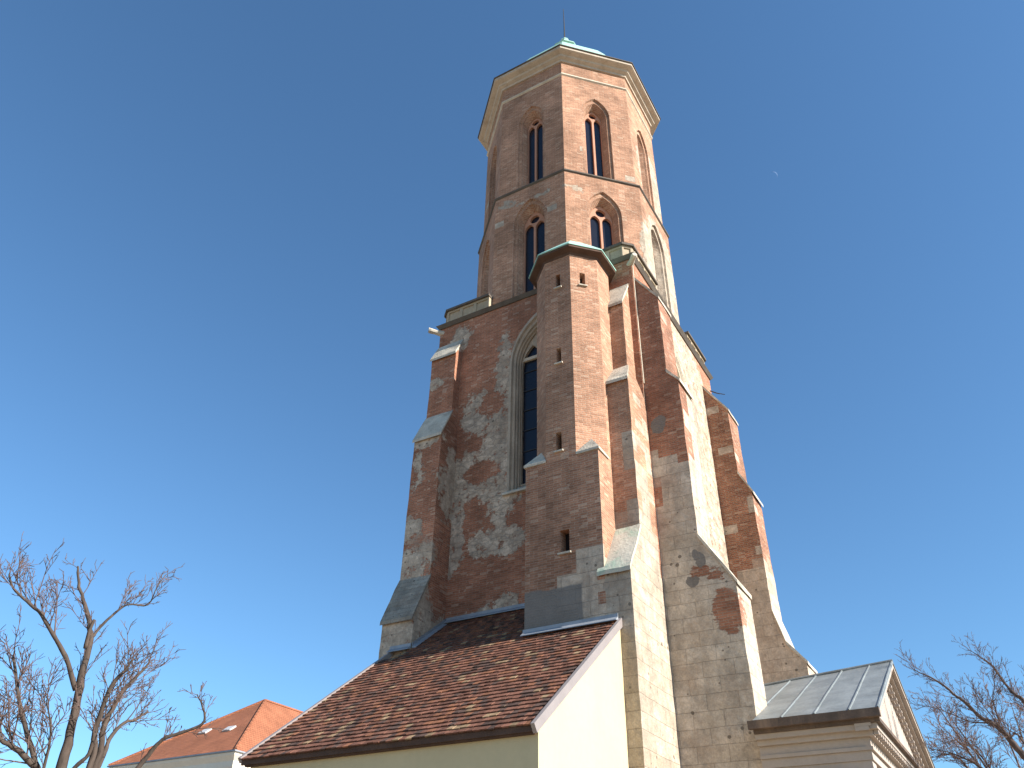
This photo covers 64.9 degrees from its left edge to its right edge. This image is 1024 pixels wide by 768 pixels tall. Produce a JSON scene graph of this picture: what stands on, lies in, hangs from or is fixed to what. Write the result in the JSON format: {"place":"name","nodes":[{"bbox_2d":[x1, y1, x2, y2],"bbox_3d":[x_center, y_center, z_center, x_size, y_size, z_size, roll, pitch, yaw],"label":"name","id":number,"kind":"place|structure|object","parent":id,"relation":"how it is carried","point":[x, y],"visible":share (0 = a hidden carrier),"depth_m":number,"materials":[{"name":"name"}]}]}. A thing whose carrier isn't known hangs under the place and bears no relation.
{"place":"outdoors","nodes":[
{"label":"outdoors","id":0,"kind":"place"},
{"bbox_2d":[107,699,302,767],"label":"house","id":1,"kind":"structure","parent":0,"point":[252,725],"depth_m":52.95,"materials":[{"name":"orange tile"}]},
{"bbox_2d":[0,0,1023,767],"label":"sky","id":2,"kind":"structure","parent":0,"point":[234,234],"materials":[{"name":"blue"}]},
{"bbox_2d":[378,9,816,767],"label":"church tower","id":3,"kind":"structure","parent":0,"point":[576,449],"depth_m":28.20,"materials":[{"name":"brown brick"}]},
{"bbox_2d":[480,238,489,295],"bbox_3d":[-1.052,-4.592,37.616,0.480,6.050,1.800,10,-37,-11],"label":"window","id":4,"kind":"structure","parent":3,"relation":"in","point":[485,265],"depth_m":39.06,"materials":[{"name":"brick"}]},
{"bbox_2d":[488,144,496,218],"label":"window","id":5,"kind":"structure","parent":3,"relation":"in","point":[492,187],"depth_m":42.85,"materials":[{"name":"brick"}]},
{"bbox_2d":[506,312,536,491],"bbox_3d":[1.190,0.362,30.229,2.720,7.950,0.560,-18,-40,25],"label":"window","id":6,"kind":"structure","parent":3,"relation":"in","point":[522,410],"depth_m":30.51,"materials":[{"name":"grey stone"}]},
{"bbox_2d":[511,197,547,297],"bbox_3d":[0.933,-6.023,35.576,1.800,6.050,0.620,-18,-40,25],"label":"window","id":7,"kind":"structure","parent":3,"relation":"in","point":[530,223],"depth_m":36.08,"materials":[{"name":"brick"}]},
{"bbox_2d":[516,104,545,188],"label":"window","id":8,"kind":"structure","parent":3,"relation":"in","point":[531,148],"depth_m":40.17,"materials":[{"name":"brick"}]},
{"bbox_2d":[580,97,615,179],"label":"window","id":9,"kind":"structure","parent":3,"relation":"in","point":[597,140],"depth_m":39.72,"materials":[{"name":"brick"}]},
{"bbox_2d":[585,190,625,248],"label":"window","id":10,"kind":"structure","parent":3,"relation":"in","point":[604,216],"depth_m":36.13,"materials":[{"name":"stone"}]},
{"bbox_2d":[636,129,654,209],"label":"window","id":11,"kind":"structure","parent":3,"relation":"in","point":[642,150],"depth_m":41.67,"materials":[{"name":"stone"}]},
{"bbox_2d":[650,223,671,311],"bbox_3d":[6.562,-5.095,36.689,0.480,6.050,1.800,-18,-40,25],"label":"window","id":12,"kind":"structure","parent":3,"relation":"in","point":[657,248],"depth_m":37.61,"materials":[{"name":"stone"}]},
{"label":"ground","id":13,"kind":"structure","parent":0,"visible":0},
{"bbox_2d":[0,531,230,767],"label":"bare tree","id":14,"kind":"object","parent":13,"relation":"on","point":[96,753],"visible":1,"depth_m":14.65,"materials":[{"name":"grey plant"}]},
{"bbox_2d":[238,603,628,767],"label":"lean to sacristy","id":15,"kind":"structure","parent":13,"relation":"on","point":[501,687],"depth_m":18.75,"materials":[{"name":"tile"}]},
{"bbox_2d":[747,659,934,767],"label":"building","id":16,"kind":"structure","parent":13,"relation":"on","point":[861,716],"depth_m":19.65,"materials":[{"name":"metal"}]},
{"bbox_2d":[894,631,1023,767],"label":"bare tree","id":17,"kind":"object","parent":13,"relation":"on","point":[1014,745],"visible":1,"depth_m":21.85,"materials":[{"name":"brown plant"}]},
{"bbox_2d":[908,665,1023,767],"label":"bare tree","id":18,"kind":"object","parent":13,"relation":"on","point":[967,742],"visible":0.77,"depth_m":30.18,"materials":[{"name":"brown plant"}]}
]}

